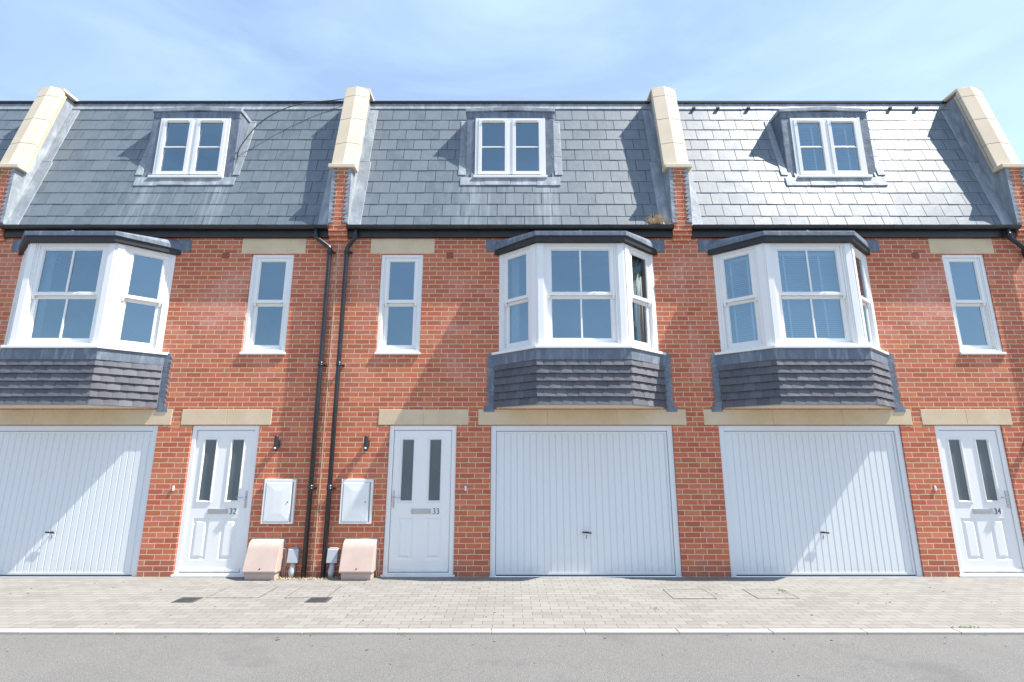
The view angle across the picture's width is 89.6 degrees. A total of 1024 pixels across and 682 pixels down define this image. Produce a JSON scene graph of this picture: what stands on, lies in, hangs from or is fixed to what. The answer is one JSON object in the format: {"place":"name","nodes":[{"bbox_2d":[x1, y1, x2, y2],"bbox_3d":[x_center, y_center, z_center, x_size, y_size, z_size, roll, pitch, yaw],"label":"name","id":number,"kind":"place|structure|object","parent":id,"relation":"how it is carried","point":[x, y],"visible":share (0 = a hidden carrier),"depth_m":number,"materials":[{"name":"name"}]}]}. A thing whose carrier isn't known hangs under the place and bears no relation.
{"place":"outdoors","nodes":[
{"label":"outdoors","id":0,"kind":"place"},
{"bbox_2d":[0,577,1023,629],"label":"pavement","id":1,"kind":"structure","parent":0,"point":[583,603],"depth_m":5.96,"materials":[{"name":"grey concrete"}]},
{"bbox_2d":[0,101,33,161],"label":"terraced house","id":2,"kind":"structure","parent":1,"relation":"on","point":[13,114],"depth_m":9.55,"materials":[{"name":"stone"}]},
{"bbox_2d":[0,86,343,577],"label":"terraced house","id":3,"kind":"structure","parent":1,"relation":"on","point":[181,344],"depth_m":7.94,"materials":[{"name":"red brick"}]},
{"bbox_2d":[32,252,56,337],"bbox_3d":[-7.090,-0.652,7.818,0.100,1.480,0.050,0,-13,0],"label":"curtain","id":4,"kind":"object","parent":3,"relation":"hanging from","point":[42,303],"visible":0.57,"depth_m":7.82,"materials":[{"name":"fabric"}]},
{"bbox_2d":[0,431,152,575],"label":"garage door","id":5,"kind":"structure","parent":3,"relation":"in","point":[71,502],"depth_m":7.57,"materials":[{"name":"white metal"}]},
{"bbox_2d":[0,230,191,411],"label":"bay window","id":6,"kind":"structure","parent":3,"relation":"in","point":[102,370],"depth_m":7.69,"materials":[{"name":"white plastic"}]},
{"bbox_2d":[132,106,255,185],"bbox_3d":[-5.610,-3.370,9.218,1.811,1.603,0.529,0,-13,0],"label":"dormer window","id":7,"kind":"structure","parent":3,"relation":"in","point":[236,124],"depth_m":9.07,"materials":[{"name":"white plastic"}]},
{"bbox_2d":[180,430,254,571],"bbox_3d":[-4.302,2.303,7.577,0.915,2.085,0.148,0,-13,0],"label":"front door","id":8,"kind":"structure","parent":3,"relation":"in","point":[217,508],"depth_m":7.55,"materials":[{"name":"white plastic"}]},
{"bbox_2d":[242,538,286,579],"bbox_3d":[-3.461,3.061,7.237,0.520,0.518,0.242,0,-13,0],"label":"gas meter box","id":9,"kind":"object","parent":3,"relation":"attached to","point":[265,558],"visible":1,"depth_m":7.19,"materials":[{"name":"plastic"}]},
{"bbox_2d":[239,255,293,354],"bbox_3d":[-3.865,-0.587,8.230,0.704,1.661,0.172,0,-13,0],"label":"window","id":10,"kind":"structure","parent":3,"relation":"in","point":[249,347],"depth_m":8.22,"materials":[{"name":"white plastic"}]},
{"bbox_2d":[273,436,280,450],"bbox_3d":[-3.485,1.517,7.640,0.060,0.217,0.124,0,-13,0],"label":"wall lamp","id":11,"kind":"object","parent":3,"relation":"attached to","point":[277,441],"visible":1,"depth_m":7.61,"materials":[{"name":"black metal"}]},
{"bbox_2d":[260,479,297,523],"bbox_3d":[-3.383,2.330,7.491,0.460,0.624,0.070,0,-13,0],"label":"meter box","id":12,"kind":"object","parent":3,"relation":"attached to","point":[279,501],"visible":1,"depth_m":7.47,"materials":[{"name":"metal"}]},
{"bbox_2d":[263,482,292,521],"bbox_3d":[-3.392,2.330,7.465,0.378,0.547,0.013,0,-13,0],"label":"box door","id":13,"kind":"structure","parent":12,"relation":"in","point":[276,507],"depth_m":7.46,"materials":[{"name":"white plastic"}]},
{"bbox_2d":[237,99,343,159],"bbox_3d":[-3.852,-3.861,9.372,1.966,1.500,0.166,3,-13,-15],"label":"cable","id":14,"kind":"object","parent":3,"relation":"attached to","point":[277,112],"visible":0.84,"depth_m":9.24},
{"bbox_2d":[286,547,299,578],"bbox_3d":[-3.098,3.135,7.291,0.155,0.400,0.104,0,-13,0],"label":"cable box","id":15,"kind":"object","parent":3,"relation":"attached to","point":[293,557],"visible":0.99,"depth_m":7.28,"materials":[{"name":"grey plastic"}]},
{"bbox_2d":[171,597,203,602],"bbox_3d":[-3.860,3.078,6.139,0.260,0.009,0.220,0,-13,0],"label":"drain cover","id":16,"kind":"object","parent":1,"relation":"on","point":[187,600],"visible":1,"depth_m":6.13,"materials":[{"name":"metal"}]},
{"bbox_2d":[206,586,278,597],"bbox_3d":[-3.380,3.163,6.510,0.640,0.004,0.580,0,-13,0],"label":"inspection cover","id":17,"kind":"object","parent":1,"relation":"on","point":[244,592],"visible":1,"depth_m":6.47,"materials":[{"name":"stone"}]},
{"bbox_2d":[280,576,338,579],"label":"dry grass","id":18,"kind":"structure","parent":1,"relation":"on","point":[315,578],"depth_m":7.17,"materials":[{"name":"plant"}]},
{"bbox_2d":[284,586,340,597],"bbox_3d":[-2.495,3.163,6.510,0.510,0.004,0.580,0,-13,0],"label":"inspection cover","id":19,"kind":"object","parent":1,"relation":"on","point":[312,591],"visible":1,"depth_m":6.51,"materials":[{"name":"stone"}]},
{"bbox_2d":[304,597,332,602],"bbox_3d":[-2.300,3.078,6.139,0.260,0.009,0.220,0,-13,0],"label":"drain cover","id":20,"kind":"object","parent":1,"relation":"on","point":[318,599],"visible":1,"depth_m":6.10,"materials":[{"name":"metal"}]},
{"bbox_2d":[312,86,706,577],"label":"terraced house","id":21,"kind":"structure","parent":1,"relation":"on","point":[559,439],"depth_m":7.87,"materials":[{"name":"red brick"}]},
{"bbox_2d":[326,547,338,578],"bbox_3d":[-2.542,3.135,7.291,0.155,0.400,0.104,0,-13,0],"label":"cable box","id":22,"kind":"object","parent":21,"relation":"attached to","point":[332,558],"visible":0.99,"depth_m":7.28,"materials":[{"name":"grey plastic"}]},
{"bbox_2d":[339,479,373,523],"bbox_3d":[-2.257,2.330,7.491,0.460,0.624,0.070,0,-13,0],"label":"meter box","id":23,"kind":"object","parent":21,"relation":"attached to","point":[356,503],"visible":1,"depth_m":7.47,"materials":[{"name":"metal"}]},
{"bbox_2d":[341,482,369,521],"bbox_3d":[-2.266,2.330,7.465,0.378,0.547,0.013,0,-13,0],"label":"box door","id":24,"kind":"structure","parent":23,"relation":"in","point":[355,494],"depth_m":7.46,"materials":[{"name":"white plastic"}]},
{"bbox_2d":[339,538,379,579],"bbox_3d":[-2.131,3.061,7.237,0.520,0.518,0.242,0,-13,0],"label":"gas meter box","id":25,"kind":"object","parent":21,"relation":"attached to","point":[359,559],"visible":1,"depth_m":7.18,"materials":[{"name":"plastic"}]},
{"bbox_2d":[364,436,369,450],"bbox_3d":[-2.155,1.517,7.640,0.060,0.217,0.124,0,-13,0],"label":"wall lamp","id":26,"kind":"object","parent":21,"relation":"attached to","point":[366,442],"visible":1,"depth_m":7.60,"materials":[{"name":"black metal"}]},
{"bbox_2d":[374,255,422,354],"bbox_3d":[-1.775,-0.587,8.230,0.704,1.661,0.172,0,-13,0],"label":"window","id":27,"kind":"structure","parent":21,"relation":"in","point":[382,348],"depth_m":8.22,"materials":[{"name":"white plastic"}]},
{"bbox_2d":[388,430,451,571],"bbox_3d":[-1.338,2.303,7.577,0.915,2.085,0.148,0,-13,0],"label":"front door","id":28,"kind":"structure","parent":21,"relation":"in","point":[421,481],"depth_m":7.55,"materials":[{"name":"white plastic"}]},
{"bbox_2d":[458,106,561,185],"bbox_3d":[-0.030,-3.372,9.217,1.810,1.599,0.531,0,-13,0],"label":"dormer window","id":29,"kind":"structure","parent":21,"relation":"in","point":[549,142],"depth_m":9.06,"materials":[{"name":"white plastic"}]},
{"bbox_2d":[512,259,519,342],"bbox_3d":[0.061,-0.584,8.125,0.140,1.480,0.049,-11,-16,40],"label":"curtain","id":30,"kind":"object","parent":21,"relation":"hanging from","point":[516,293],"visible":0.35,"depth_m":8.12,"materials":[{"name":"fabric"}]},
{"bbox_2d":[484,230,677,411],"bbox_3d":[1.035,-0.339,7.855,2.930,2.775,0.689,0,-13,0],"label":"bay window","id":31,"kind":"structure","parent":21,"relation":"in","point":[542,371],"depth_m":7.69,"materials":[{"name":"white plastic"}]},
{"bbox_2d":[495,431,674,575],"bbox_3d":[1.047,2.324,7.599,2.695,2.115,0.156,0,-13,0],"label":"garage door","id":32,"kind":"structure","parent":21,"relation":"in","point":[569,503],"depth_m":7.56,"materials":[{"name":"white metal"}]},
{"bbox_2d":[632,257,644,342],"bbox_3d":[1.985,-0.589,8.104,0.240,1.480,0.049,11,-16,-40],"label":"curtain","id":33,"kind":"object","parent":21,"relation":"hanging from","point":[638,308],"visible":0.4,"depth_m":8.09,"materials":[{"name":"fabric"}]},
{"bbox_2d":[642,210,671,223],"bbox_3d":[2.385,-1.969,8.357,0.561,0.165,0.363,0,-13,0],"label":"dry weed","id":34,"kind":"object","parent":21,"relation":"on","point":[655,220],"visible":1,"depth_m":8.32,"materials":[{"name":"plant"}]},
{"bbox_2d":[663,589,716,598],"bbox_3d":[2.197,3.140,6.407,0.525,0.004,0.450,0,-13,0],"label":"inspection cover","id":35,"kind":"object","parent":1,"relation":"on","point":[688,594],"visible":1,"depth_m":6.37,"materials":[{"name":"stone"}]},
{"bbox_2d":[742,589,797,597],"bbox_3d":[3.208,3.142,6.417,0.505,0.004,0.430,0,-13,0],"label":"inspection cover","id":36,"kind":"object","parent":1,"relation":"on","point":[764,593],"visible":1,"depth_m":6.42,"materials":[{"name":"stone"}]},
{"bbox_2d":[0,635,1023,681],"bbox_3d":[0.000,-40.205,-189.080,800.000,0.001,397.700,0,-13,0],"label":"road","id":37,"kind":"structure","parent":0,"point":[502,658],"depth_m":4.43,"materials":[{"name":"grey asphalt"}]},
{"bbox_2d":[6,585,1006,675],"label":"leaf litter","id":38,"kind":"object","parent":37,"relation":"on","point":[501,614],"visible":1,"depth_m":4.93,"materials":[{"name":"brown plant"}]},
{"bbox_2d":[0,628,1023,634],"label":"kerb","id":39,"kind":"structure","parent":37,"relation":"on","point":[769,631],"depth_m":5.03,"materials":[{"name":"concrete"}]},
{"bbox_2d":[642,86,1023,576],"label":"terraced house","id":40,"kind":"structure","parent":0,"point":[862,438],"depth_m":7.95,"materials":[{"name":"red brick"}]},
{"bbox_2d":[724,256,757,342],"bbox_3d":[3.621,-0.601,8.070,0.462,1.450,0.040,-11,-16,40],"label":"venetian blind","id":41,"kind":"object","parent":40,"relation":"attached to","point":[743,259],"visible":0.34,"depth_m":8.09,"materials":[{"name":"plastic"}]},
{"bbox_2d":[698,230,905,411],"bbox_3d":[4.488,-0.339,7.855,2.936,2.775,0.689,0,-13,0],"label":"bay window","id":42,"kind":"structure","parent":40,"relation":"in","point":[774,370],"depth_m":7.69,"materials":[{"name":"white plastic"}]},
{"bbox_2d":[797,125,822,169],"bbox_3d":[5.250,-3.355,9.185,0.500,1.070,0.040,0,-13,0],"label":"venetian blind","id":43,"kind":"object","parent":40,"relation":"attached to","point":[810,127],"visible":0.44,"depth_m":9.18,"materials":[{"name":"plastic"}]},
{"bbox_2d":[778,253,844,337],"bbox_3d":[4.485,-0.651,7.847,0.990,1.450,0.040,0,-13,0],"label":"venetian blind","id":44,"kind":"object","parent":40,"relation":"attached to","point":[820,278],"visible":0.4,"depth_m":7.85,"materials":[{"name":"plastic"}]},
{"bbox_2d":[724,431,915,575],"bbox_3d":[4.472,2.354,7.555,2.559,2.029,0.082,0,-13,0],"label":"garage door","id":45,"kind":"structure","parent":40,"relation":"in","point":[803,503],"depth_m":7.56,"materials":[{"name":"white metal"}]},
{"bbox_2d":[764,106,887,185],"bbox_3d":[5.551,-3.372,9.217,1.807,1.599,0.531,0,-13,0],"label":"dormer window","id":46,"kind":"structure","parent":40,"relation":"in","point":[782,129],"depth_m":9.06,"materials":[{"name":"white plastic"}]},
{"bbox_2d":[831,125,856,169],"bbox_3d":[5.850,-3.355,9.185,0.500,1.070,0.040,0,-13,0],"label":"venetian blind","id":47,"kind":"object","parent":40,"relation":"attached to","point":[844,127],"visible":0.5,"depth_m":9.18,"materials":[{"name":"plastic"}]},
{"bbox_2d":[942,255,1006,354],"bbox_3d":[7.295,-0.587,8.230,0.704,1.661,0.172,0,-13,0],"label":"window","id":48,"kind":"structure","parent":40,"relation":"in","point":[993,347],"depth_m":8.22,"materials":[{"name":"white plastic"}]},
{"bbox_2d":[939,430,1023,571],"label":"front door","id":49,"kind":"structure","parent":40,"relation":"in","point":[986,535],"depth_m":7.55,"materials":[{"name":"white plastic"}]}
]}

